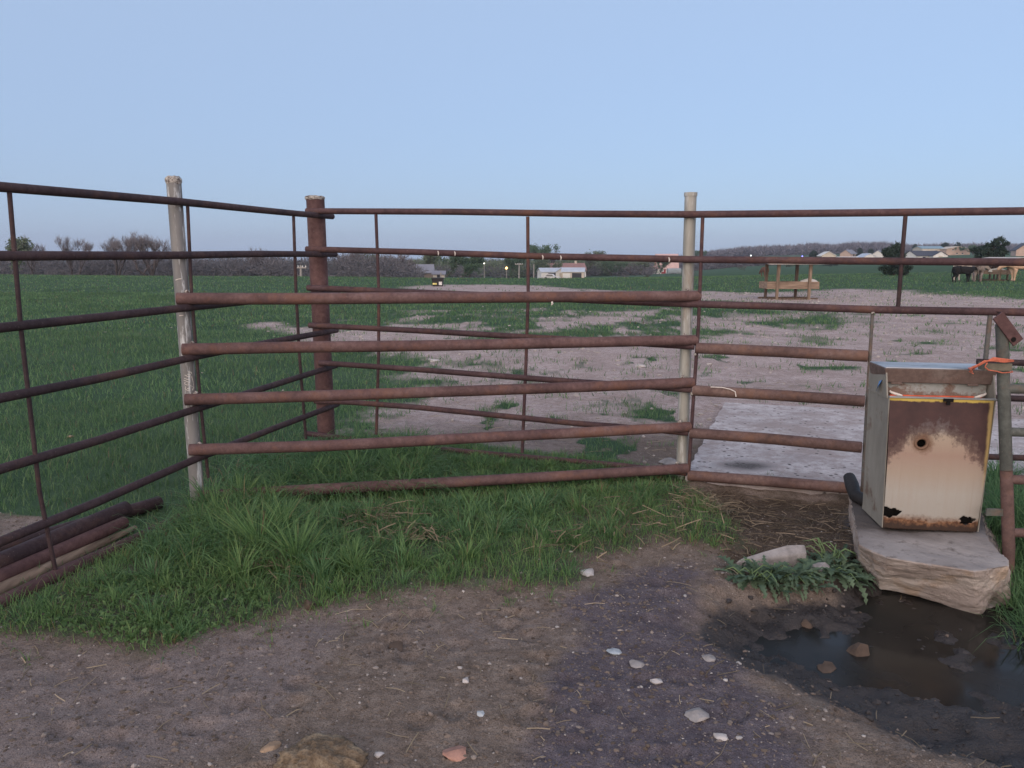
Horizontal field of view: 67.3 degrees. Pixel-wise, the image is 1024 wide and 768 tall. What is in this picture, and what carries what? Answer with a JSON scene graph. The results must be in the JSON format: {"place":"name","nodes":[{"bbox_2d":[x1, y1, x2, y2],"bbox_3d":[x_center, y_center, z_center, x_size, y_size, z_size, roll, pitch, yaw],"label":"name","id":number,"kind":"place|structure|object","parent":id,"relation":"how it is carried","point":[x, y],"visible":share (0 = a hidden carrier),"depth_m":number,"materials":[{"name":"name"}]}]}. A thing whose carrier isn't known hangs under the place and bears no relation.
{"place":"outdoors","nodes":[
{"label":"outdoors","id":0,"kind":"place"},
{"bbox_2d":[0,252,1023,767],"bbox_3d":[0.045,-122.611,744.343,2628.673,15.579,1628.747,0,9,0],"label":"ground","id":1,"kind":"structure","parent":0,"point":[984,736],"depth_m":3.27,"materials":[{"name":"soil"}]},
{"bbox_2d":[4,236,33,274],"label":"budding tree","id":2,"kind":"object","parent":1,"relation":"on","point":[22,244],"visible":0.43,"depth_m":102.78,"materials":[{"name":"green plant"}]},
{"bbox_2d":[24,237,46,274],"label":"bare tree","id":3,"kind":"object","parent":1,"relation":"on","point":[32,262],"visible":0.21,"depth_m":110.23,"materials":[{"name":"plant"}]},
{"bbox_2d":[0,525,136,594],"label":"split post","id":4,"kind":"object","parent":1,"relation":"on","point":[15,581],"visible":0.77,"depth_m":3.69,"materials":[{"name":"brown wood"}]},
{"bbox_2d":[0,516,128,581],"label":"loose pipe","id":5,"kind":"object","parent":4,"relation":"on","point":[60,549],"visible":0.91,"depth_m":3.77,"materials":[{"name":"metal"}]},
{"bbox_2d":[0,501,131,567],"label":"loose pipe","id":6,"kind":"object","parent":5,"relation":"on","point":[15,553],"visible":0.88,"depth_m":3.84,"materials":[{"name":"metal"}]},
{"bbox_2d":[55,233,93,274],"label":"bare tree","id":7,"kind":"object","parent":1,"relation":"on","point":[85,247],"visible":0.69,"depth_m":108.29,"materials":[{"name":"plant"}]},
{"bbox_2d":[0,496,163,551],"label":"loose pipe","id":8,"kind":"object","parent":1,"relation":"on","point":[145,506],"visible":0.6,"depth_m":4.46,"materials":[{"name":"metal"}]},
{"bbox_2d":[100,236,134,275],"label":"bare tree","id":9,"kind":"object","parent":1,"relation":"on","point":[117,265],"visible":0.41,"depth_m":108.74,"materials":[{"name":"plant"}]},
{"bbox_2d":[109,230,170,275],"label":"bare tree","id":10,"kind":"object","parent":1,"relation":"on","point":[140,243],"visible":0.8,"depth_m":105.85,"materials":[{"name":"plant"}]},
{"bbox_2d":[42,563,275,647],"bbox_3d":[-1.491,0.935,3.280,0.968,0.074,0.629,2,10,14],"label":"clover","id":11,"kind":"object","parent":1,"relation":"on","point":[144,630],"visible":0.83,"depth_m":3.22,"materials":[{"name":"green plant"}]},
{"bbox_2d":[0,175,340,607],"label":"pipe fence","id":12,"kind":"object","parent":1,"relation":"on","point":[175,201],"visible":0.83,"depth_m":4.04,"materials":[{"name":"metal"}]},
{"bbox_2d":[0,250,428,277],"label":"scrub wood","id":13,"kind":"object","parent":1,"relation":"on","point":[226,267],"visible":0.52,"depth_m":116.65,"materials":[{"name":"plant"}]},
{"bbox_2d":[246,247,288,272],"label":"bare tree","id":14,"kind":"object","parent":1,"relation":"on","point":[261,259],"visible":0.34,"depth_m":123.88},
{"bbox_2d":[260,741,280,752],"bbox_3d":[-0.748,1.127,2.379,0.056,0.024,0.072,0,9,0],"label":"stone","id":15,"kind":"object","parent":1,"relation":"on","point":[272,745],"visible":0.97,"depth_m":2.37,"materials":[{"name":"stone"}]},
{"bbox_2d":[304,599,314,609],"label":"clod","id":16,"kind":"object","parent":1,"relation":"on","point":[309,603],"visible":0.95,"depth_m":3.30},
{"bbox_2d":[272,733,368,767],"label":"rock","id":17,"kind":"object","parent":1,"relation":"on","point":[317,750],"visible":1,"depth_m":2.29,"materials":[{"name":"stone"}]},
{"bbox_2d":[327,253,365,271],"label":"bare tree","id":18,"kind":"object","parent":1,"relation":"on","point":[352,254],"visible":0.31,"depth_m":123.90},
{"bbox_2d":[355,253,381,267],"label":"budding tree","id":19,"kind":"object","parent":1,"relation":"on","point":[368,258],"visible":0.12,"depth_m":130.95,"materials":[{"name":"grey plant"}]},
{"bbox_2d":[374,752,383,758],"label":"stone","id":20,"kind":"object","parent":1,"relation":"on","point":[377,755],"visible":1,"depth_m":2.35,"materials":[{"name":"stone"}]},
{"bbox_2d":[389,640,402,651],"bbox_3d":[-0.455,1.032,3.010,0.057,0.030,0.069,0,9,0],"label":"clod","id":21,"kind":"object","parent":1,"relation":"on","point":[398,644],"visible":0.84,"depth_m":3.01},
{"bbox_2d":[379,254,418,272],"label":"bare tree","id":22,"kind":"object","parent":1,"relation":"on","point":[399,257],"visible":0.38,"depth_m":136.46,"materials":[{"name":"plant"}]},
{"bbox_2d":[414,264,434,277],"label":"shed","id":23,"kind":"structure","parent":1,"relation":"on","point":[430,267],"depth_m":157.02,"materials":[{"name":"grey"}]},
{"bbox_2d":[421,255,442,268],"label":"budding tree","id":24,"kind":"object","parent":1,"relation":"on","point":[431,259],"visible":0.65,"depth_m":161.16,"materials":[{"name":"green plant"}]},
{"bbox_2d":[431,278,443,285],"bbox_3d":[-4.018,-5.526,41.654,0.650,0.470,0.650,0,9,0],"label":"hut","id":25,"kind":"object","parent":1,"relation":"on","point":[437,281],"visible":0.94,"depth_m":41.37,"materials":[{"name":"black rubber"}]},
{"bbox_2d":[431,271,446,278],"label":"hut","id":26,"kind":"object","parent":1,"relation":"on","point":[435,274],"visible":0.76,"depth_m":147.60,"materials":[{"name":"beige"}]},
{"bbox_2d":[438,256,464,278],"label":"leafy tree","id":27,"kind":"object","parent":1,"relation":"on","point":[455,262],"visible":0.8,"depth_m":172.99,"materials":[{"name":"green plant"}]},
{"bbox_2d":[442,745,466,761],"bbox_3d":[-0.175,1.131,2.356,0.076,0.029,0.075,0,9,0],"label":"stone","id":28,"kind":"object","parent":1,"relation":"on","point":[456,753],"visible":1,"depth_m":2.34,"materials":[{"name":"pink stone"}]},
{"bbox_2d":[460,263,481,277],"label":"leafy tree","id":29,"kind":"object","parent":1,"relation":"on","point":[468,267],"visible":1,"depth_m":148.83,"materials":[{"name":"green plant"}]},
{"bbox_2d":[459,257,486,277],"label":"leafy tree","id":30,"kind":"object","parent":1,"relation":"on","point":[474,260],"visible":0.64,"depth_m":174.96,"materials":[{"name":"green plant"}]},
{"bbox_2d":[477,710,484,716],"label":"stone","id":31,"kind":"object","parent":1,"relation":"on","point":[480,713],"visible":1,"depth_m":2.55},
{"bbox_2d":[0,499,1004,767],"bbox_3d":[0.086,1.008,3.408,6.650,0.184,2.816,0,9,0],"label":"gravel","id":32,"kind":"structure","parent":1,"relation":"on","point":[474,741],"depth_m":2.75,"materials":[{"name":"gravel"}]},
{"bbox_2d":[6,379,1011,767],"bbox_3d":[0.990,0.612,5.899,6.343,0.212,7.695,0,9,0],"label":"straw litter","id":33,"kind":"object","parent":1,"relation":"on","point":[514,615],"visible":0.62,"depth_m":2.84,"materials":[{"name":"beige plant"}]},
{"bbox_2d":[0,421,1023,671],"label":"tall grass","id":34,"kind":"structure","parent":1,"relation":"on","point":[238,537],"depth_m":4.10,"materials":[{"name":"plant"}]},
{"bbox_2d":[504,258,525,277],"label":"leafy tree","id":35,"kind":"object","parent":1,"relation":"on","point":[508,262],"visible":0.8,"depth_m":213.02,"materials":[{"name":"green plant"}]},
{"bbox_2d":[515,263,522,278],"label":"utility pole","id":36,"kind":"object","parent":1,"relation":"on","point":[519,264],"visible":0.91,"depth_m":187.87,"materials":[{"name":"grey wood"}]},
{"bbox_2d":[386,257,657,277],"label":"valley grove","id":37,"kind":"object","parent":1,"relation":"on","point":[499,263],"visible":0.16,"depth_m":248.18,"materials":[{"name":"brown plant"}]},
{"bbox_2d":[371,258,695,268],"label":"valley wood","id":38,"kind":"object","parent":1,"relation":"on","point":[680,265],"depth_m":393.19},
{"bbox_2d":[530,243,559,273],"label":"leafy tree","id":39,"kind":"object","parent":1,"relation":"on","point":[535,249],"visible":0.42,"depth_m":228.24,"materials":[{"name":"green plant"}]},
{"bbox_2d":[434,264,657,277],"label":"valley thicket","id":40,"kind":"object","parent":1,"relation":"on","point":[590,272],"visible":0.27,"depth_m":236.81,"materials":[{"name":"plant"}]},
{"bbox_2d":[536,268,558,278],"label":"shed","id":41,"kind":"structure","parent":1,"relation":"on","point":[542,272],"depth_m":201.09,"materials":[{"name":"white"}]},
{"bbox_2d":[532,260,562,267],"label":"budding tree","id":42,"kind":"object","parent":1,"relation":"on","point":[542,263],"visible":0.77,"depth_m":210.20,"materials":[{"name":"green plant"}]},
{"bbox_2d":[543,274,560,277],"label":"parked car","id":43,"kind":"object","parent":1,"relation":"on","point":[550,275],"visible":0.62,"depth_m":193.54,"materials":[{"name":"white paint"}]},
{"bbox_2d":[555,267,561,277],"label":"shed","id":44,"kind":"structure","parent":1,"relation":"on","point":[558,273],"depth_m":199.37,"materials":[{"name":"metal"}]},
{"bbox_2d":[548,261,586,276],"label":"farmhouse","id":45,"kind":"object","parent":1,"relation":"on","point":[575,264],"visible":0.28,"depth_m":228.39,"materials":[{"name":"white"}]},
{"bbox_2d":[561,267,585,277],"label":"shed","id":46,"kind":"structure","parent":1,"relation":"on","point":[572,272],"depth_m":196.15,"materials":[{"name":"beige"}]},
{"bbox_2d":[580,568,593,576],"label":"stone","id":47,"kind":"object","parent":1,"relation":"on","point":[587,572],"visible":0.93,"depth_m":3.67,"materials":[{"name":"stone"}]},
{"bbox_2d":[580,249,605,273],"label":"budding tree","id":48,"kind":"object","parent":1,"relation":"on","point":[593,262],"visible":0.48,"depth_m":236.67,"materials":[{"name":"green plant"}]},
{"bbox_2d":[606,648,621,654],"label":"stone","id":49,"kind":"object","parent":1,"relation":"on","point":[614,651],"visible":1,"depth_m":2.96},
{"bbox_2d":[598,261,632,275],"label":"leafy tree","id":50,"kind":"object","parent":1,"relation":"on","point":[608,265],"visible":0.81,"depth_m":230.81,"materials":[{"name":"green plant"}]},
{"bbox_2d":[621,261,634,274],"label":"bare tree","id":51,"kind":"object","parent":1,"relation":"on","point":[629,267],"visible":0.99,"depth_m":201.80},
{"bbox_2d":[629,659,644,667],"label":"stone","id":52,"kind":"object","parent":1,"relation":"on","point":[636,663],"visible":1,"depth_m":2.87,"materials":[{"name":"grey stone"}]},
{"bbox_2d":[624,261,656,271],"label":"budding tree","id":53,"kind":"object","parent":1,"relation":"on","point":[645,264],"visible":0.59,"depth_m":237.01,"materials":[{"name":"green plant"}]},
{"bbox_2d":[633,269,654,276],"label":"shrub","id":54,"kind":"object","parent":1,"relation":"on","point":[647,273],"visible":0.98,"depth_m":153.36,"materials":[{"name":"green plant"}]},
{"bbox_2d":[650,678,662,683],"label":"stone","id":55,"kind":"object","parent":1,"relation":"on","point":[656,681],"visible":1,"depth_m":2.73,"materials":[{"name":"stone"}]},
{"bbox_2d":[656,262,670,274],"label":"leafy tree","id":56,"kind":"object","parent":1,"relation":"on","point":[664,264],"visible":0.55,"depth_m":248.01,"materials":[{"name":"green plant"}]},
{"bbox_2d":[305,192,1023,493],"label":"pipe fence","id":57,"kind":"object","parent":1,"relation":"on","point":[318,266],"visible":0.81,"depth_m":5.09,"materials":[{"name":"metal"}]},
{"bbox_2d":[175,288,701,499],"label":"corner rails","id":58,"kind":"object","parent":57,"relation":"attached to","point":[194,348],"visible":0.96,"depth_m":4.78,"materials":[{"name":"metal"}]},
{"bbox_2d":[655,254,678,273],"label":"barn","id":59,"kind":"structure","parent":1,"relation":"on","point":[672,265],"depth_m":342.58,"materials":[{"name":"metal"}]},
{"bbox_2d":[659,458,675,464],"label":"stone","id":60,"kind":"object","parent":1,"relation":"on","point":[666,461],"visible":0.54,"depth_m":5.67,"materials":[{"name":"grey stone"}]},
{"bbox_2d":[667,268,680,273],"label":"stock trailer","id":61,"kind":"object","parent":1,"relation":"on","point":[673,270],"visible":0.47,"depth_m":236.74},
{"bbox_2d":[684,707,708,722],"bbox_3d":[0.614,1.094,2.545,0.075,0.031,0.071,-6,11,-31],"label":"stone","id":62,"kind":"object","parent":1,"relation":"on","point":[696,715],"visible":1,"depth_m":2.53,"materials":[{"name":"grey stone"}]},
{"bbox_2d":[695,250,706,255],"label":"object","id":63,"kind":"object","parent":1,"relation":"on","point":[697,252],"visible":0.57,"depth_m":413.20,"materials":[{"name":"green plant"}]},
{"bbox_2d":[701,654,715,661],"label":"stone","id":64,"kind":"object","parent":1,"relation":"on","point":[709,658],"visible":1,"depth_m":2.92,"materials":[{"name":"grey stone"}]},
{"bbox_2d":[713,733,728,740],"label":"stone","id":65,"kind":"object","parent":1,"relation":"on","point":[723,736],"visible":1,"depth_m":2.43,"materials":[{"name":"stone"}]},
{"bbox_2d":[694,263,803,270],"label":"hill foot wood","id":66,"kind":"object","parent":1,"relation":"on","point":[707,266],"visible":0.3,"depth_m":281.74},
{"bbox_2d":[713,555,800,602],"bbox_3d":[1.170,0.938,3.686,0.436,0.154,0.408,-8,12,-39],"label":"thistle","id":67,"kind":"object","parent":1,"relation":"on","point":[753,568],"visible":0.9,"depth_m":3.65,"materials":[{"name":"green plant"}]},
{"bbox_2d":[759,267,768,276],"bbox_3d":[20.464,-9.106,62.477,0.446,0.841,1.453,-1,9,-5],"label":"cow","id":68,"kind":"object","parent":1,"relation":"on","point":[762,269],"visible":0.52,"depth_m":62.34},
{"bbox_2d":[736,545,806,571],"bbox_3d":[1.318,0.910,3.922,0.397,0.147,0.060,-2,9,-11],"label":"flat stone","id":69,"kind":"object","parent":1,"relation":"on","point":[790,554],"visible":0.49,"depth_m":3.91,"materials":[{"name":"grey stone"}]},
{"bbox_2d":[758,264,818,299],"bbox_3d":[10.335,-3.886,28.649,2.270,1.455,1.640,-1,9,-4],"label":"mineral feeder","id":70,"kind":"object","parent":1,"relation":"on","point":[778,284],"visible":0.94,"depth_m":28.30,"materials":[{"name":"wood"}]},
{"bbox_2d":[743,558,840,601],"bbox_3d":[1.378,0.935,3.731,0.488,0.180,0.401,0,9,0],"label":"thistle","id":71,"kind":"object","parent":1,"relation":"on","point":[803,572],"visible":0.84,"depth_m":3.65,"materials":[{"name":"green plant"}]},
{"bbox_2d":[801,619,812,628],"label":"stone","id":72,"kind":"object","parent":1,"relation":"on","point":[805,623],"visible":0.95,"depth_m":3.45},
{"bbox_2d":[809,250,818,264],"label":"cedar tree","id":73,"kind":"object","parent":1,"relation":"on","point":[813,253],"visible":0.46,"depth_m":265.71,"materials":[{"name":"green plant"}]},
{"bbox_2d":[808,562,829,575],"bbox_3d":[1.540,0.930,3.856,0.097,0.084,0.148,9,13,43],"label":"stone","id":74,"kind":"object","parent":1,"relation":"on","point":[821,564],"visible":0.29,"depth_m":3.82,"materials":[{"name":"grey stone"}]},
{"bbox_2d":[817,251,836,256],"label":"gabled shed","id":75,"kind":"structure","parent":1,"relation":"on","point":[826,254],"depth_m":243.96,"materials":[{"name":"beige"}]},
{"bbox_2d":[805,538,866,579],"bbox_3d":[1.629,0.912,3.981,0.433,0.160,0.355,0,9,0],"label":"thistle","id":76,"kind":"object","parent":1,"relation":"on","point":[838,560],"visible":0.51,"depth_m":3.97,"materials":[{"name":"green plant"}]},
{"bbox_2d":[796,553,879,602],"bbox_3d":[1.598,0.936,3.856,0.503,0.190,0.404,0,9,0],"label":"thistle","id":77,"kind":"object","parent":1,"relation":"on","point":[851,574],"visible":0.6,"depth_m":3.75,"materials":[{"name":"green plant"}]},
{"bbox_2d":[839,250,856,256],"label":"hillside house","id":78,"kind":"structure","parent":1,"relation":"on","point":[848,253],"depth_m":338.42,"materials":[{"name":"beige"}]},
{"bbox_2d":[678,240,1020,255],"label":"ridge wood","id":79,"kind":"object","parent":1,"relation":"on","point":[794,249],"visible":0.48,"depth_m":558.87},
{"bbox_2d":[685,402,1023,494],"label":"concrete pad","id":80,"kind":"object","parent":1,"relation":"on","point":[775,460],"visible":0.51,"depth_m":6.03,"materials":[{"name":"concrete"}]},
{"bbox_2d":[855,248,863,255],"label":"cedar tree","id":81,"kind":"object","parent":1,"relation":"on","point":[859,250],"visible":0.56,"depth_m":324.65,"materials":[{"name":"green plant"}]},
{"bbox_2d":[707,570,1023,761],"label":"mud clods","id":82,"kind":"object","parent":1,"relation":"on","point":[874,701],"visible":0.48,"depth_m":2.84,"materials":[{"name":"soil"}]},
{"bbox_2d":[856,253,876,256],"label":"white house","id":83,"kind":"structure","parent":1,"relation":"on","point":[866,255],"depth_m":261.38,"materials":[{"name":"metal"}]},
{"bbox_2d":[873,250,883,256],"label":"hillside house","id":84,"kind":"structure","parent":1,"relation":"on","point":[877,253],"depth_m":323.09,"materials":[{"name":"white"}]},
{"bbox_2d":[742,589,1023,762],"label":"puddle","id":85,"kind":"object","parent":1,"relation":"on","point":[900,659],"visible":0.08,"depth_m":3.23,"materials":[{"name":"liquid"}]},
{"bbox_2d":[817,661,836,672],"bbox_3d":[1.270,1.149,3.104,0.078,0.026,0.074,0,9,0],"label":"clod","id":86,"kind":"object","parent":85,"relation":"on","point":[827,667],"visible":1,"depth_m":3.10,"materials":[{"name":"soil"}]},
{"bbox_2d":[846,642,869,656],"bbox_3d":[1.453,1.124,3.223,0.070,0.075,0.082,-5,11,-29],"label":"clod","id":87,"kind":"object","parent":85,"relation":"in","point":[858,649],"visible":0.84,"depth_m":3.21,"materials":[{"name":"soil"}]},
{"bbox_2d":[848,499,1012,613],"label":"stone slab","id":88,"kind":"structure","parent":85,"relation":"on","point":[959,570],"depth_m":3.69,"materials":[{"name":"stone"}]},
{"bbox_2d":[843,473,862,505],"bbox_3d":[2.022,0.626,4.458,0.114,0.140,0.379,-1,9,-6],"label":"rubber hose","id":89,"kind":"object","parent":88,"relation":"on","point":[852,487],"visible":0.54,"depth_m":4.49,"materials":[{"name":"rubber"}]},
{"bbox_2d":[862,361,996,531],"bbox_3d":[2.180,0.322,4.062,0.559,0.841,0.330,1,9,7],"label":"livestock waterer","id":90,"kind":"object","parent":88,"relation":"on","point":[929,433],"visible":1,"depth_m":3.93,"materials":[{"name":"beige metal"}]},
{"bbox_2d":[877,240,913,275],"bbox_3d":[32.634,-10.575,65.136,2.821,3.184,3.273,0,9,0],"label":"cedar tree","id":91,"kind":"object","parent":1,"relation":"on","point":[893,250],"visible":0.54,"depth_m":64.84,"materials":[{"name":"green plant"}]},
{"bbox_2d":[905,251,932,257],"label":"dark roofed house","id":92,"kind":"structure","parent":1,"relation":"on","point":[917,254],"depth_m":244.38,"materials":[{"name":"white"}]},
{"bbox_2d":[912,246,943,250],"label":"long building","id":93,"kind":"structure","parent":1,"relation":"on","point":[927,248],"depth_m":297.71,"materials":[{"name":"beige"}]},
{"bbox_2d":[929,251,948,257],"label":"house wing","id":94,"kind":"structure","parent":1,"relation":"on","point":[933,254],"depth_m":240.27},
{"bbox_2d":[940,246,969,254],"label":"gable building","id":95,"kind":"structure","parent":1,"relation":"on","point":[950,250],"depth_m":291.33,"materials":[{"name":"beige"}]},
{"bbox_2d":[951,266,977,282],"bbox_3d":[26.863,-6.511,45.567,1.713,0.977,0.520,0,9,-3],"label":"cow","id":96,"kind":"object","parent":1,"relation":"on","point":[956,271],"visible":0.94,"depth_m":45.36},
{"bbox_2d":[953,245,975,254],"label":"leafy tree","id":97,"kind":"object","parent":1,"relation":"on","point":[964,248],"visible":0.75,"depth_m":286.37,"materials":[{"name":"green plant"}]},
{"bbox_2d":[953,266,990,280],"bbox_3d":[29.006,-7.216,48.666,2.296,1.357,0.760,-1,9,-4],"label":"cow","id":98,"kind":"object","parent":1,"relation":"on","point":[988,267],"visible":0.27,"depth_m":48.51},
{"bbox_2d":[972,266,984,281],"bbox_3d":[28.390,-6.900,46.878,0.691,1.302,2.255,5,11,28],"label":"cow","id":99,"kind":"object","parent":1,"relation":"on","point":[981,270],"visible":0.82,"depth_m":46.14},
{"bbox_2d":[969,236,1009,269],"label":"juniper tree","id":100,"kind":"object","parent":1,"relation":"on","point":[987,249],"visible":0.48,"depth_m":76.17,"materials":[{"name":"green plant"}]},
{"bbox_2d":[976,266,1006,278],"bbox_3d":[31.719,-7.581,50.750,0.720,1.357,2.375,-5,11,-30],"label":"cow","id":101,"kind":"object","parent":1,"relation":"on","point":[993,274],"visible":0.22,"depth_m":50.53},
{"bbox_2d":[976,257,1023,280],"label":"mineral feeder","id":102,"kind":"object","parent":1,"relation":"on","point":[1007,272],"visible":0.53,"depth_m":47.85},
{"bbox_2d":[985,311,1023,573],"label":"pipe gate","id":103,"kind":"structure","parent":1,"relation":"on","point":[1006,332],"depth_m":3.79,"materials":[{"name":"metal"}]},
{"bbox_2d":[968,357,1013,373],"bbox_3d":[2.319,-0.089,3.726,0.244,0.087,0.045,0,9,-2],"label":"twine","id":104,"kind":"object","parent":103,"relation":"attached to","point":[996,359],"visible":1,"depth_m":3.71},
{"bbox_2d":[978,362,1011,370],"bbox_3d":[2.358,-0.086,3.757,0.128,0.036,0.070,0,9,0],"label":"strap","id":105,"kind":"object","parent":103,"relation":"attached to","point":[1000,366],"visible":0.95,"depth_m":3.73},
{"bbox_2d":[997,266,1023,280],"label":"cow","id":106,"kind":"object","parent":1,"relation":"on","point":[1013,270],"visible":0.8,"depth_m":46.00},
{"bbox_2d":[1010,243,1023,255],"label":"tan house","id":107,"kind":"structure","parent":1,"relation":"on","point":[1017,250],"depth_m":224.73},
{"bbox_2d":[0,271,1023,589],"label":"pasture grass","id":108,"kind":"structure","parent":0,"point":[112,305],"depth_m":11.90,"materials":[{"name":"plant"}]},
{"bbox_2d":[0,0,1023,260],"label":"sky","id":109,"kind":"structure","parent":0,"point":[606,105],"materials":[{"name":"blue"}]},
{"bbox_2d":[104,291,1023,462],"bbox_3d":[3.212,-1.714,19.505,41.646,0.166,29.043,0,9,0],"label":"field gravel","id":110,"kind":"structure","parent":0,"point":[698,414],"depth_m":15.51,"materials":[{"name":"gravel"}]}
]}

